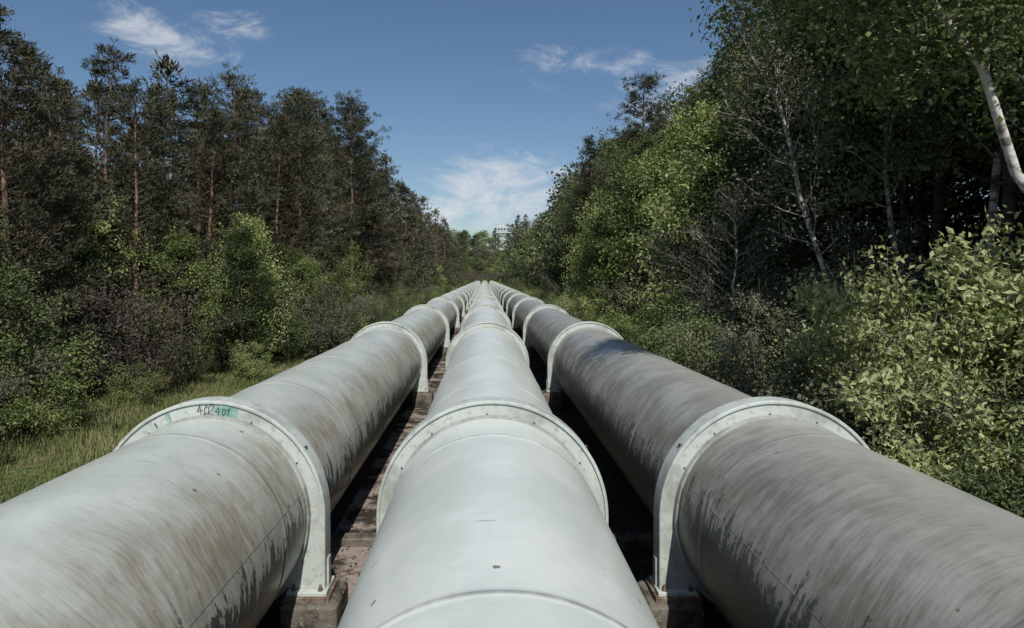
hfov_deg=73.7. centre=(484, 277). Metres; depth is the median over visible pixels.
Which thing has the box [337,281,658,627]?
steel pipeline
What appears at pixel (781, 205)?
broadleaf tree
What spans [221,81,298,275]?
pine tree
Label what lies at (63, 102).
pine tree
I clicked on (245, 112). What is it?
pine tree
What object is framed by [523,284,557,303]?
shrub
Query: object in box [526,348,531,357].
concrete footing
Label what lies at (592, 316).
shrub
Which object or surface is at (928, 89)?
broadleaf tree
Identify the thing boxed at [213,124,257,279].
pine tree
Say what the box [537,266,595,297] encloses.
shrub
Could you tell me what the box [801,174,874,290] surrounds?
pine tree
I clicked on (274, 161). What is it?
pine tree
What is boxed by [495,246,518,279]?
broadleaf tree
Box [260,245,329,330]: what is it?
broadleaf tree
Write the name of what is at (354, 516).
ground
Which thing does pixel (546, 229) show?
broadleaf tree
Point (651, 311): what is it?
shrub
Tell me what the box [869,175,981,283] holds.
pine tree
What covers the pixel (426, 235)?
pine tree
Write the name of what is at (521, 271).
broadleaf tree
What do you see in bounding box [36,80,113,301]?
pine tree
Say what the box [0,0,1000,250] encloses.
sky
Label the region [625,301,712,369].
shrub
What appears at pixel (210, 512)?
steel pipeline
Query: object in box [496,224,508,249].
industrial tower building
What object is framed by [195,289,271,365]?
shrub
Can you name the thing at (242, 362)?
shrub
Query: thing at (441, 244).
pine tree
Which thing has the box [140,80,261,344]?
pine tree
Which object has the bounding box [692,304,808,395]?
shrub
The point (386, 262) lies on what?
pine tree
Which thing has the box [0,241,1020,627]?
ground
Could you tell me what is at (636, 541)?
concrete sill
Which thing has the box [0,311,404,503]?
grass
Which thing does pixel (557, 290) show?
shrub
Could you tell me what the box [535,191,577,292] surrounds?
broadleaf tree
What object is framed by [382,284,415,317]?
shrub
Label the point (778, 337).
shrub
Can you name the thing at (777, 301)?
shrub
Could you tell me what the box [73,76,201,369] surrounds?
pine tree
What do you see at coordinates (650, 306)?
shrub
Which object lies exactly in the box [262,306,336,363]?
shrub
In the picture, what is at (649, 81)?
pine tree
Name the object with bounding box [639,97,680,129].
pine tree
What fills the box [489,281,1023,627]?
steel pipeline
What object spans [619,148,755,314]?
broadleaf tree
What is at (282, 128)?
pine tree
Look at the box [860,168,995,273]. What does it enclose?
pine tree
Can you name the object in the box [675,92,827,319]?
broadleaf tree
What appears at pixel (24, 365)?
shrub
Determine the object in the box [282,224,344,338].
broadleaf tree
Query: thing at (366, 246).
pine tree
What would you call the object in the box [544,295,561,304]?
shrub
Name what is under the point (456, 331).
concrete footing
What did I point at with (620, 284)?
shrub
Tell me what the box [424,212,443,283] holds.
pine tree
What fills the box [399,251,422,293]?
broadleaf tree
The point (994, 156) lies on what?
birch tree
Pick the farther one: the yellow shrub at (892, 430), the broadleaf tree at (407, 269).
the broadleaf tree at (407, 269)
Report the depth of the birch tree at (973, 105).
13.71 m
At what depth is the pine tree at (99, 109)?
27.27 m
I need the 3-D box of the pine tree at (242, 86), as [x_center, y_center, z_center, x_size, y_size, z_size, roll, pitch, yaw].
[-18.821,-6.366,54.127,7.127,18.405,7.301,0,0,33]
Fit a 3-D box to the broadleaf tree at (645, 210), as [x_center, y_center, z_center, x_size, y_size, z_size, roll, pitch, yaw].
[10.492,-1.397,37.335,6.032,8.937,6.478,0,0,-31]
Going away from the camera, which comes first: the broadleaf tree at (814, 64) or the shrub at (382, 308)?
the broadleaf tree at (814, 64)
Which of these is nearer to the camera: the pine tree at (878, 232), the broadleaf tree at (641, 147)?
the pine tree at (878, 232)
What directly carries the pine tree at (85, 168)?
on the ground at (618, 509)
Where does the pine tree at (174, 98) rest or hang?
on the ground at (618, 509)
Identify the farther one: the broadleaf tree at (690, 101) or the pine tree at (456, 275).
the pine tree at (456, 275)
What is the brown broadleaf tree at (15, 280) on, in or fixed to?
on the ground at (618, 509)
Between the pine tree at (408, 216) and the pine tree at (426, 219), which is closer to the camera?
the pine tree at (408, 216)
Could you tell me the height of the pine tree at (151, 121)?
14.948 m
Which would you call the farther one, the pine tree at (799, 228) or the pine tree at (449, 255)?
the pine tree at (449, 255)
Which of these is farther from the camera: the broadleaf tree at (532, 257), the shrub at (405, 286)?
the broadleaf tree at (532, 257)
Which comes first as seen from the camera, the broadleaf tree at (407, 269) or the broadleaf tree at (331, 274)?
the broadleaf tree at (331, 274)
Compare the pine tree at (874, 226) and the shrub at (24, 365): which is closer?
the shrub at (24, 365)
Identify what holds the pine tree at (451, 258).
on the ground at (618, 509)
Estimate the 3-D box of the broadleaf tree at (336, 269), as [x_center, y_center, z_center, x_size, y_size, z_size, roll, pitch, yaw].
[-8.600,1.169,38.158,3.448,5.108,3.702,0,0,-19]
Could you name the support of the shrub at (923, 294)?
on the ground at (618, 509)
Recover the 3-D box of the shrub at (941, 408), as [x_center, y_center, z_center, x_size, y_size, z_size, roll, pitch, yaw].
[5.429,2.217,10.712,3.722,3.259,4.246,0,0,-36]
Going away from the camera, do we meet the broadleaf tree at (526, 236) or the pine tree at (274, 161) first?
the pine tree at (274, 161)
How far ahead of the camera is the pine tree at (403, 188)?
83.04 m
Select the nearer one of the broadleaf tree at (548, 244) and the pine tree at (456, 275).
the broadleaf tree at (548, 244)
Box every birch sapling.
[609,220,727,324]
[648,164,833,339]
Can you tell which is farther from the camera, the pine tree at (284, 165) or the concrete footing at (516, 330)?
the pine tree at (284, 165)
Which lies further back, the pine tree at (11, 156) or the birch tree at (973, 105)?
the pine tree at (11, 156)
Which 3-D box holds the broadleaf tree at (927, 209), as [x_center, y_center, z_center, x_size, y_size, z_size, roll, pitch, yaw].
[13.731,-4.713,25.804,8.950,14.889,9.607,0,0,-44]
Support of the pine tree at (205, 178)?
on the ground at (618, 509)
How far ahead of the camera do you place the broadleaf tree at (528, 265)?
112.05 m
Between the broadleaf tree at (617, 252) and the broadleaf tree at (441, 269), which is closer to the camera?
the broadleaf tree at (617, 252)
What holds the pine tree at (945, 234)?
on the ground at (618, 509)
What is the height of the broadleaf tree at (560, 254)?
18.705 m
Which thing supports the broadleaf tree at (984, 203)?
on the ground at (618, 509)
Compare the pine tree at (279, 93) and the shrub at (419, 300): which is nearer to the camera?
the pine tree at (279, 93)
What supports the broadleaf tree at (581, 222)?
on the ground at (618, 509)
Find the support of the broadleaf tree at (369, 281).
on the ground at (618, 509)
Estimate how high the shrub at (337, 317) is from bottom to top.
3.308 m
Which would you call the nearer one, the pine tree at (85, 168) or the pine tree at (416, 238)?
the pine tree at (85, 168)
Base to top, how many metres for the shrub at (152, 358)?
4.109 m
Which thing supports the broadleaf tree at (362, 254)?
on the ground at (618, 509)
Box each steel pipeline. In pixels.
[0,281,480,627]
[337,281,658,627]
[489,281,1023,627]
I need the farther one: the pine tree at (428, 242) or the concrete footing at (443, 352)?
the pine tree at (428, 242)
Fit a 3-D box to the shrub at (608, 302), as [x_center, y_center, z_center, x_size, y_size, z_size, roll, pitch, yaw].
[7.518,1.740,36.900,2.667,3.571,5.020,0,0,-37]
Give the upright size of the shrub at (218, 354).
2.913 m
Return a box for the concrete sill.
[330,319,653,550]
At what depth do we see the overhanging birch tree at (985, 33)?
8.55 m
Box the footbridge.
[463,271,505,285]
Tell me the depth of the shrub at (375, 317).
46.60 m
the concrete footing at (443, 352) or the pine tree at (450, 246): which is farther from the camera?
the pine tree at (450, 246)
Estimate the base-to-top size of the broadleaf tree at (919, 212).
16.684 m
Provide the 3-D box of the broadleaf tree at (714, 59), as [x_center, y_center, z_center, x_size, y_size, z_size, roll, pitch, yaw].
[13.945,-4.529,32.012,9.027,14.353,9.023,0,0,-12]
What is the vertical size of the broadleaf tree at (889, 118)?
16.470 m
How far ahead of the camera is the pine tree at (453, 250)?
208.28 m
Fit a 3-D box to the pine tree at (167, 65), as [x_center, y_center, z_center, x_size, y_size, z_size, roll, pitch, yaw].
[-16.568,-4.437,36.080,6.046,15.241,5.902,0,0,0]
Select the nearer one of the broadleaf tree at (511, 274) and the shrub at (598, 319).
the shrub at (598, 319)
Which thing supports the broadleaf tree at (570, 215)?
on the ground at (618, 509)
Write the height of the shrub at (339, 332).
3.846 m
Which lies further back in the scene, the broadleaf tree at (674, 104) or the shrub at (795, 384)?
the broadleaf tree at (674, 104)
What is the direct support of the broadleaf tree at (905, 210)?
on the ground at (618, 509)
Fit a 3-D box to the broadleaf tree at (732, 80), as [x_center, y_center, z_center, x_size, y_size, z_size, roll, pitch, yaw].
[12.646,-4.282,28.256,8.707,13.851,8.711,0,0,-7]
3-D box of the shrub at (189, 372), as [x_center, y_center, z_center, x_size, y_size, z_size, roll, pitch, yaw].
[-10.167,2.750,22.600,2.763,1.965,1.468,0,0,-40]
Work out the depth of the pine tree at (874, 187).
33.49 m
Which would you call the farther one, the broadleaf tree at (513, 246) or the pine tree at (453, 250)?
the pine tree at (453, 250)
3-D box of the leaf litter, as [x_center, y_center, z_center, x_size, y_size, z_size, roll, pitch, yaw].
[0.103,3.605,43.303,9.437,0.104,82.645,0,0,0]
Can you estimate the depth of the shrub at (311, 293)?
32.82 m
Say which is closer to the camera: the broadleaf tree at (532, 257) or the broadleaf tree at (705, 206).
the broadleaf tree at (705, 206)
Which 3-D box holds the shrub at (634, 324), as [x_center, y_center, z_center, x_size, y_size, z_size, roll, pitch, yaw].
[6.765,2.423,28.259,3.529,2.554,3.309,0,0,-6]
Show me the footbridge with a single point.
(481, 276)
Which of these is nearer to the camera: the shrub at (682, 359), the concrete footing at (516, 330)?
the shrub at (682, 359)
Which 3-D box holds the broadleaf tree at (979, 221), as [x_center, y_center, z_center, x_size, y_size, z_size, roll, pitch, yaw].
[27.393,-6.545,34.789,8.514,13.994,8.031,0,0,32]
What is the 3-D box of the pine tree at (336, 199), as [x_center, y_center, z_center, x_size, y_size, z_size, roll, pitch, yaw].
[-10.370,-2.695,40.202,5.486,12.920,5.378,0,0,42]
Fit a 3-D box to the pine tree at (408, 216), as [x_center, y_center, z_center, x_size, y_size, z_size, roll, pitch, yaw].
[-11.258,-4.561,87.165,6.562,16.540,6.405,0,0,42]
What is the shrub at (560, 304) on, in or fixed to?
on the ground at (618, 509)
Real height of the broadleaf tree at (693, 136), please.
10.796 m
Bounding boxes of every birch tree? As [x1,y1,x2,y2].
[689,0,883,317]
[691,0,1023,193]
[754,0,973,298]
[825,10,1023,272]
[849,1,1023,150]
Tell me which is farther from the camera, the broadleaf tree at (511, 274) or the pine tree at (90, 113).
the broadleaf tree at (511, 274)
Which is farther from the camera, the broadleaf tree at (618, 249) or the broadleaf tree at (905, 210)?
the broadleaf tree at (618, 249)
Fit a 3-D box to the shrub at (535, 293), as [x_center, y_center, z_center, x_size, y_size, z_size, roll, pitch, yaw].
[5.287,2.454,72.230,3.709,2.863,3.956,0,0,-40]
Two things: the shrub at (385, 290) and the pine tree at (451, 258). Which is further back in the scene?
the pine tree at (451, 258)
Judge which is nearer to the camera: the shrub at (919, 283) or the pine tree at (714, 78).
the shrub at (919, 283)
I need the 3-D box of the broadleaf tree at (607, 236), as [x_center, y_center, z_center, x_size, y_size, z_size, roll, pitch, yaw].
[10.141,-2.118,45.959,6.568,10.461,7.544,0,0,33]
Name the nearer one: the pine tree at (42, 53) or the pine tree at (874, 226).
the pine tree at (42, 53)
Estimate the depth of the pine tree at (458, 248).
257.99 m
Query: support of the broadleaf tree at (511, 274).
on the ground at (618, 509)
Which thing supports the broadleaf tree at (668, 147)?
on the ground at (618, 509)
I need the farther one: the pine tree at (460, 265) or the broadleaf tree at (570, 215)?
the pine tree at (460, 265)
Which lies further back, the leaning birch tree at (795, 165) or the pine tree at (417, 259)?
the pine tree at (417, 259)
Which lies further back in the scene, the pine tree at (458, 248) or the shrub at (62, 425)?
the pine tree at (458, 248)
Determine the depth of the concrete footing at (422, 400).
18.77 m
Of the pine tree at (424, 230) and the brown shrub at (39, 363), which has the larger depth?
the pine tree at (424, 230)
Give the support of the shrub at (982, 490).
on the ground at (618, 509)
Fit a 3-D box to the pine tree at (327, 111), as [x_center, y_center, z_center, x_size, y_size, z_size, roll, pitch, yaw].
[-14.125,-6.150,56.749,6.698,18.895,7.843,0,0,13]
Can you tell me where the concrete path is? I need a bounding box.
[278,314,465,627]
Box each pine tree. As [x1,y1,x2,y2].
[0,3,98,397]
[0,44,105,363]
[0,66,40,267]
[0,68,115,368]
[1,68,144,351]
[4,39,94,339]
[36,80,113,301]
[59,36,186,350]
[64,72,140,340]
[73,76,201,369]
[96,85,200,348]
[118,48,213,334]
[121,86,205,330]
[129,76,194,317]
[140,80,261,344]
[155,101,276,357]
[160,104,246,315]
[177,61,287,356]
[178,76,223,220]
[188,99,292,288]
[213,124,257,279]
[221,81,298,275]
[229,85,258,199]
[237,111,336,308]
[244,115,297,265]
[245,89,326,206]
[251,86,354,295]
[257,123,305,264]
[261,86,337,201]
[267,123,361,299]
[274,116,358,281]
[291,121,357,268]
[294,92,353,183]
[300,106,333,182]
[302,138,365,287]
[323,103,398,231]
[325,90,401,278]
[328,142,387,297]
[344,140,402,276]
[348,166,397,295]
[363,164,410,288]
[363,178,409,287]
[372,150,419,278]
[380,178,425,286]
[390,181,430,295]
[398,184,427,290]
[398,186,420,275]
[402,192,430,291]
[404,203,435,285]
[407,193,436,286]
[411,205,434,286]
[411,210,436,293]
[418,194,444,287]
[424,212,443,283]
[427,221,450,277]
[428,207,453,285]
[432,218,457,284]
[436,229,455,286]
[436,231,451,274]
[440,238,453,280]
[441,238,455,284]
[444,231,461,281]
[445,229,458,280]
[449,235,461,276]
[451,242,461,284]
[452,240,462,280]
[454,246,464,281]
[457,249,467,285]
[551,134,609,288]
[584,70,682,288]
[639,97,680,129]
[681,57,723,97]
[691,17,812,293]
[775,13,818,288]
[784,184,857,266]
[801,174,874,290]
[819,78,998,283]
[833,174,931,272]
[839,175,955,291]
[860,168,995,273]
[863,164,882,302]
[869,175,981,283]
[925,162,1023,249]
[948,163,1023,249]
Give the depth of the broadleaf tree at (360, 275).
44.58 m
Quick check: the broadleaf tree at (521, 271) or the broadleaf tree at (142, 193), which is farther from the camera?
the broadleaf tree at (521, 271)
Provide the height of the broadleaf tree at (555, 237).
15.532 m
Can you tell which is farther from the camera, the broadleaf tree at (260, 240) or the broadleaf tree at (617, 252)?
the broadleaf tree at (617, 252)
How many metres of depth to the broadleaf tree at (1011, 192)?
15.89 m
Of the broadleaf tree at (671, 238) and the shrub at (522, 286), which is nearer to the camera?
the broadleaf tree at (671, 238)
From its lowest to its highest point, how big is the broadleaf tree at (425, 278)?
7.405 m
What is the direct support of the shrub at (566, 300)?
on the ground at (618, 509)
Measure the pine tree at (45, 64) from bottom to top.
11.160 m
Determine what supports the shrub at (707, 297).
on the ground at (618, 509)
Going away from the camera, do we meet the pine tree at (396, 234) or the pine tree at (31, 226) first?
the pine tree at (31, 226)
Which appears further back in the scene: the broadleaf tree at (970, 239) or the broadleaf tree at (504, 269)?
the broadleaf tree at (504, 269)
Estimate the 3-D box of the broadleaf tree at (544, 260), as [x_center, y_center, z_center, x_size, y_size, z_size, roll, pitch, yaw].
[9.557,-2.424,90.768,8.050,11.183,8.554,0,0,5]
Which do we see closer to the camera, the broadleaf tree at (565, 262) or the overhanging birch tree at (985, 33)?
the overhanging birch tree at (985, 33)
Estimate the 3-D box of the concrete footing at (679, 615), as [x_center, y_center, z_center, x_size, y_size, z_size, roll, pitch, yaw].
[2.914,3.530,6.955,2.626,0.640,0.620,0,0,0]
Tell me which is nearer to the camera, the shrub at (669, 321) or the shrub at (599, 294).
the shrub at (669, 321)
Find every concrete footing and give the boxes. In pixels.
[279,580,347,627]
[412,391,433,407]
[440,348,447,356]
[453,328,460,334]
[512,328,518,334]
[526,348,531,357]
[542,391,562,409]
[637,580,705,627]
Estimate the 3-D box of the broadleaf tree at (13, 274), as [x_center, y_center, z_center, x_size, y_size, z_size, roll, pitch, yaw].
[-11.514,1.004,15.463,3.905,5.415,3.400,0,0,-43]
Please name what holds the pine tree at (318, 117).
on the ground at (618, 509)
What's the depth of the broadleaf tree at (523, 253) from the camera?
123.31 m
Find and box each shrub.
[0,289,81,403]
[0,307,83,405]
[0,322,115,440]
[0,368,31,444]
[2,259,191,397]
[10,267,245,395]
[12,380,108,439]
[96,360,165,408]
[128,303,250,370]
[130,331,216,387]
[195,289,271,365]
[224,339,286,381]
[240,258,344,339]
[247,272,340,356]
[260,278,373,356]
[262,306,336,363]
[306,288,349,336]
[338,279,377,338]
[347,305,375,335]
[348,279,387,313]
[349,290,386,320]
[359,268,388,321]
[362,298,399,325]
[364,296,399,325]
[367,298,399,320]
[374,280,404,307]
[378,293,416,318]
[379,280,416,316]
[381,279,413,298]
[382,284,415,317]
[390,277,416,296]
[411,282,440,303]
[412,294,427,306]
[511,273,528,288]
[513,279,531,290]
[523,272,539,290]
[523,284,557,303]
[525,288,547,300]
[529,275,551,293]
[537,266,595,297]
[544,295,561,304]
[545,279,601,309]
[547,274,578,300]
[548,279,574,299]
[553,297,580,315]
[556,292,584,310]
[558,285,591,298]
[562,294,606,322]
[563,289,596,319]
[570,281,616,316]
[571,282,629,325]
[573,286,616,316]
[579,308,613,323]
[588,314,615,327]
[590,277,641,326]
[591,259,659,326]
[594,277,702,342]
[600,315,665,351]
[604,305,658,344]
[625,280,700,331]
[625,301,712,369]
[634,295,713,372]
[643,270,763,345]
[650,300,762,388]
[667,291,762,341]
[668,284,826,410]
[670,252,855,385]
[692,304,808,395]
[695,327,863,407]
[720,240,949,410]
[730,217,976,364]
[742,279,823,355]
[744,317,1022,471]
[772,208,1023,456]
[772,300,1021,443]
[792,210,960,344]
[819,287,1023,498]
[850,284,1023,487]
[862,270,998,403]
[912,201,1023,414]
[919,239,1023,354]
[920,388,1023,517]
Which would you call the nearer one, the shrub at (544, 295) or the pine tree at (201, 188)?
the pine tree at (201, 188)
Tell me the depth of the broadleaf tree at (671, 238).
33.67 m
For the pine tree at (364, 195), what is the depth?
51.35 m
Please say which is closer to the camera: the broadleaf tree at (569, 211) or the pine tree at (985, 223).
the pine tree at (985, 223)
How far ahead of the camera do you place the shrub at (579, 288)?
49.32 m
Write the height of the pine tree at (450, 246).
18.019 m
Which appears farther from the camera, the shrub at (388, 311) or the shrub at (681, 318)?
the shrub at (388, 311)
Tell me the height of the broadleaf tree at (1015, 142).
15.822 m
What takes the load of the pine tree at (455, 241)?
on the ground at (618, 509)
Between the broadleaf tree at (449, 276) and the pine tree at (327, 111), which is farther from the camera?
the broadleaf tree at (449, 276)
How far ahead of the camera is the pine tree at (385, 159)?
78.31 m
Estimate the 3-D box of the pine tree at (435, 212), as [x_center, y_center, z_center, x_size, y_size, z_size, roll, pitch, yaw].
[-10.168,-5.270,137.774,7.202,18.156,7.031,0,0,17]
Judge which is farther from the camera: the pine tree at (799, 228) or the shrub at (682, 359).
the pine tree at (799, 228)
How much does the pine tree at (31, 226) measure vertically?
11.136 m
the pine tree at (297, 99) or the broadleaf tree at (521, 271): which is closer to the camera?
the pine tree at (297, 99)
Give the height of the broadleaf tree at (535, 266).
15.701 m
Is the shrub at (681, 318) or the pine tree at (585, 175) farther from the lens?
the pine tree at (585, 175)
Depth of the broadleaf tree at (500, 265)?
245.38 m
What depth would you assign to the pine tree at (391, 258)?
69.37 m
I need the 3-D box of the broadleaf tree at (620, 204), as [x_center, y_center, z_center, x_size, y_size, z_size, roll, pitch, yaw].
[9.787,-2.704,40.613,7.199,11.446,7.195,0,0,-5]
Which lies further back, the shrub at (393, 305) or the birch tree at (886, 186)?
the shrub at (393, 305)
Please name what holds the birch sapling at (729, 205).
on the ground at (618, 509)
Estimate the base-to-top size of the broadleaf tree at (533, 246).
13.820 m
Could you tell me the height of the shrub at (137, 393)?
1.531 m
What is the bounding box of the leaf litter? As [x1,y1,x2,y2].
[257,332,722,627]
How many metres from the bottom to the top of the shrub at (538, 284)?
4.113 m
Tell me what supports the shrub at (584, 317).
on the ground at (618, 509)
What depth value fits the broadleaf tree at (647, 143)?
42.72 m
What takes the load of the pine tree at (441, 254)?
on the ground at (618, 509)
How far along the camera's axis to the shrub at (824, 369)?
12.45 m
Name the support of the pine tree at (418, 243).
on the ground at (618, 509)
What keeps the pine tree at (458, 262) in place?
on the ground at (618, 509)
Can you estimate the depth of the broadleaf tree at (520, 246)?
151.59 m
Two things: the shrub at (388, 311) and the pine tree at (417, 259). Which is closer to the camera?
the shrub at (388, 311)
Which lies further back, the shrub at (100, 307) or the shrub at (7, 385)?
the shrub at (100, 307)
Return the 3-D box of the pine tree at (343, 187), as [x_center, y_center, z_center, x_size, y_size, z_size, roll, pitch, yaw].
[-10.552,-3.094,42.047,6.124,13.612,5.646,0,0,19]
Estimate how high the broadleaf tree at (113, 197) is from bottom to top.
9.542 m
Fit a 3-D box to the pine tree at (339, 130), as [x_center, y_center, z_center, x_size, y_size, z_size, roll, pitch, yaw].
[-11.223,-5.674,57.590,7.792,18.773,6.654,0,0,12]
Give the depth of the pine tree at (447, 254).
179.64 m
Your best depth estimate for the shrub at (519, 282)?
113.31 m
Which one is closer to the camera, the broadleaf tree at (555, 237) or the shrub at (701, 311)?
the shrub at (701, 311)
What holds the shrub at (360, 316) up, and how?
on the ground at (618, 509)
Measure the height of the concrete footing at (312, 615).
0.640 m
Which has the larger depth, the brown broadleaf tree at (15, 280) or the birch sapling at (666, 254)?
the birch sapling at (666, 254)
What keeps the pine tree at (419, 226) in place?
on the ground at (618, 509)
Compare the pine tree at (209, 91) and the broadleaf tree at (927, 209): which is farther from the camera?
the pine tree at (209, 91)
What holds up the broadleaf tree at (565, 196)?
on the ground at (618, 509)
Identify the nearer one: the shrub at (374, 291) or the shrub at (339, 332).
the shrub at (339, 332)
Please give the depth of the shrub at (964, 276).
11.87 m
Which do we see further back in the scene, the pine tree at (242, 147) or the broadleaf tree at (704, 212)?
the pine tree at (242, 147)
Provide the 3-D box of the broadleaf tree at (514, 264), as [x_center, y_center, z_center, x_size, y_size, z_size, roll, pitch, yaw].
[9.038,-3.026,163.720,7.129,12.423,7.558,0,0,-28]
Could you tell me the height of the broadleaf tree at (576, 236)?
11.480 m
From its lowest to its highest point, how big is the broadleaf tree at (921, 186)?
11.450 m
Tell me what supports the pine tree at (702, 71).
on the ground at (618, 509)
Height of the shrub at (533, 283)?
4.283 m
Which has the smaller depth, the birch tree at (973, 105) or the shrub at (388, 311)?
the birch tree at (973, 105)
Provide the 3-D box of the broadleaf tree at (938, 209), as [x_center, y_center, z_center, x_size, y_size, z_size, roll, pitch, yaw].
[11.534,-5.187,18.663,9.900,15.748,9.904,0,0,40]
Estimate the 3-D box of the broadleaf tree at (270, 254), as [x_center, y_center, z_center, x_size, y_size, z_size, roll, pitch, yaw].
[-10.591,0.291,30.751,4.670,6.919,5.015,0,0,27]
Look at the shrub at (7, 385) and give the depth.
13.57 m
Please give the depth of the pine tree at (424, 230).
113.83 m
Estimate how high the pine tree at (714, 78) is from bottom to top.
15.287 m
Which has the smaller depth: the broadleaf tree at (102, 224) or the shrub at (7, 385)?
the shrub at (7, 385)
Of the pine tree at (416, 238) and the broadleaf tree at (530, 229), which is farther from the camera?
the broadleaf tree at (530, 229)
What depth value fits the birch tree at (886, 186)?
19.82 m
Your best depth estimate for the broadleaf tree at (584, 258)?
50.09 m
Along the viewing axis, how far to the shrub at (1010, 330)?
10.78 m
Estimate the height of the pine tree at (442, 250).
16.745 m
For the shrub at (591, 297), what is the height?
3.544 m
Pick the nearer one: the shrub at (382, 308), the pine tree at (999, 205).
the pine tree at (999, 205)
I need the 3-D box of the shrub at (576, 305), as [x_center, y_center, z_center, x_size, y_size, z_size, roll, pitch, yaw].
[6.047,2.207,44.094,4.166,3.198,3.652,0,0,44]
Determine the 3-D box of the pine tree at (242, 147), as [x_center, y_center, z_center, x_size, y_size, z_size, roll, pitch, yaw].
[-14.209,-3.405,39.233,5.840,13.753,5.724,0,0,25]
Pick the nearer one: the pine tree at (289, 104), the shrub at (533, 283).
the pine tree at (289, 104)
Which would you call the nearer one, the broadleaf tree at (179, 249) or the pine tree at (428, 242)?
the broadleaf tree at (179, 249)
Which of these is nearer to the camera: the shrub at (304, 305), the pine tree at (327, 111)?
the shrub at (304, 305)
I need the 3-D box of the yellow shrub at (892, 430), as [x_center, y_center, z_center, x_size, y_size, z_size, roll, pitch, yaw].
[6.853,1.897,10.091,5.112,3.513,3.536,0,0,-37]
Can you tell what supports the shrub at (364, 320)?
on the ground at (618, 509)
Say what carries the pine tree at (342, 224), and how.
on the ground at (618, 509)
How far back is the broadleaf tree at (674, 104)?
40.79 m
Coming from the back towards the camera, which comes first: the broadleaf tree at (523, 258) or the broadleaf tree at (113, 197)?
the broadleaf tree at (523, 258)
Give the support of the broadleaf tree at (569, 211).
on the ground at (618, 509)
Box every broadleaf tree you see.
[0,209,85,408]
[0,224,38,355]
[21,172,173,373]
[76,151,145,316]
[87,147,160,319]
[114,224,245,374]
[183,208,297,343]
[186,210,296,355]
[186,220,302,361]
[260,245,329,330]
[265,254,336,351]
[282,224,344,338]
[306,250,355,309]
[314,253,363,331]
[331,232,384,316]
[346,234,384,298]
[349,268,386,306]
[371,243,409,295]
[380,247,419,299]
[383,248,422,295]
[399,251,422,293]
[418,259,435,290]
[426,266,443,293]
[430,264,447,290]
[441,259,457,290]
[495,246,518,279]
[496,250,510,282]
[498,227,525,278]
[500,230,521,282]
[506,228,532,280]
[509,236,537,280]
[509,250,520,280]
[512,210,549,283]
[515,225,536,276]
[516,229,531,277]
[519,213,540,268]
[520,173,579,286]
[520,220,548,281]
[521,204,553,283]
[521,240,540,278]
[526,185,588,292]
[526,214,566,281]
[527,223,561,288]
[529,163,580,288]
[531,173,570,263]
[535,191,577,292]
[542,135,613,269]
[544,159,602,276]
[547,168,605,269]
[547,181,578,288]
[551,222,608,284]
[553,182,589,258]
[556,136,622,231]
[557,190,620,300]
[559,175,632,289]
[561,213,622,300]
[569,125,645,213]
[575,168,658,300]
[577,157,674,314]
[585,128,659,296]
[592,186,653,294]
[594,138,678,250]
[601,114,672,290]
[612,111,773,300]
[614,121,681,269]
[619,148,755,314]
[623,76,721,278]
[627,95,821,323]
[633,172,723,298]
[639,166,747,308]
[646,138,803,327]
[654,60,732,214]
[666,26,885,302]
[670,28,820,280]
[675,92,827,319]
[686,69,888,323]
[696,0,899,300]
[708,0,1023,312]
[740,34,999,291]
[757,0,1023,318]
[766,12,992,299]
[783,0,1023,385]
[853,38,1022,276]
[866,27,1023,149]
[880,6,1023,163]
[888,137,1023,298]
[891,0,1022,121]
[927,161,1002,211]
[928,168,1023,242]
[943,147,1023,290]
[947,186,1020,238]
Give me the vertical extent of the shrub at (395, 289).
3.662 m
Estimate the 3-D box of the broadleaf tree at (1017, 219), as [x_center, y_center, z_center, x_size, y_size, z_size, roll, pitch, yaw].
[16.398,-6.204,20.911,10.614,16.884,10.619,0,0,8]
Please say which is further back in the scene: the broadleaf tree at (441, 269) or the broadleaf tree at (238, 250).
the broadleaf tree at (441, 269)
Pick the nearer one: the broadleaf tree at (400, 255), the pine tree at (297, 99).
the pine tree at (297, 99)
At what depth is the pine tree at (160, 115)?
30.20 m
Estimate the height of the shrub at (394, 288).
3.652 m
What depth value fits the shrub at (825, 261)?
19.98 m
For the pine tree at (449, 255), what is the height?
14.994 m
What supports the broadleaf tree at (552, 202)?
on the ground at (618, 509)
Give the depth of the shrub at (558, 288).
64.35 m
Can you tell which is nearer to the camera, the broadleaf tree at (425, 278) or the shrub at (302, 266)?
the shrub at (302, 266)
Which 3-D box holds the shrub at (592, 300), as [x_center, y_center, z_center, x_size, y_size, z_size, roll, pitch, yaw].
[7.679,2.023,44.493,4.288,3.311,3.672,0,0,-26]
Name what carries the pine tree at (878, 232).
on the ground at (618, 509)
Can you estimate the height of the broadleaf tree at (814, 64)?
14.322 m
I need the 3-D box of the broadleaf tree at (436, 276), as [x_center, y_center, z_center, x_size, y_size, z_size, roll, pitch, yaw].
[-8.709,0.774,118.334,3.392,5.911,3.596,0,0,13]
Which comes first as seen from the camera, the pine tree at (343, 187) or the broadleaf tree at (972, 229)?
the broadleaf tree at (972, 229)
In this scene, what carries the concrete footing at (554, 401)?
on the ground at (618, 509)
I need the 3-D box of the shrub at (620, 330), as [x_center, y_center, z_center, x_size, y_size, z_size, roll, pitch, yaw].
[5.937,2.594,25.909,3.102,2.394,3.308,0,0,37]
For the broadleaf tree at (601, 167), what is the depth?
59.64 m
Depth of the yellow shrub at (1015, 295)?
11.28 m
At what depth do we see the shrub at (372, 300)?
51.13 m
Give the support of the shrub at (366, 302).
on the ground at (618, 509)
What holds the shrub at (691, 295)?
on the ground at (618, 509)
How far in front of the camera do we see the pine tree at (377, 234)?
58.64 m
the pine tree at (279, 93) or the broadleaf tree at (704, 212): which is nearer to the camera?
the broadleaf tree at (704, 212)

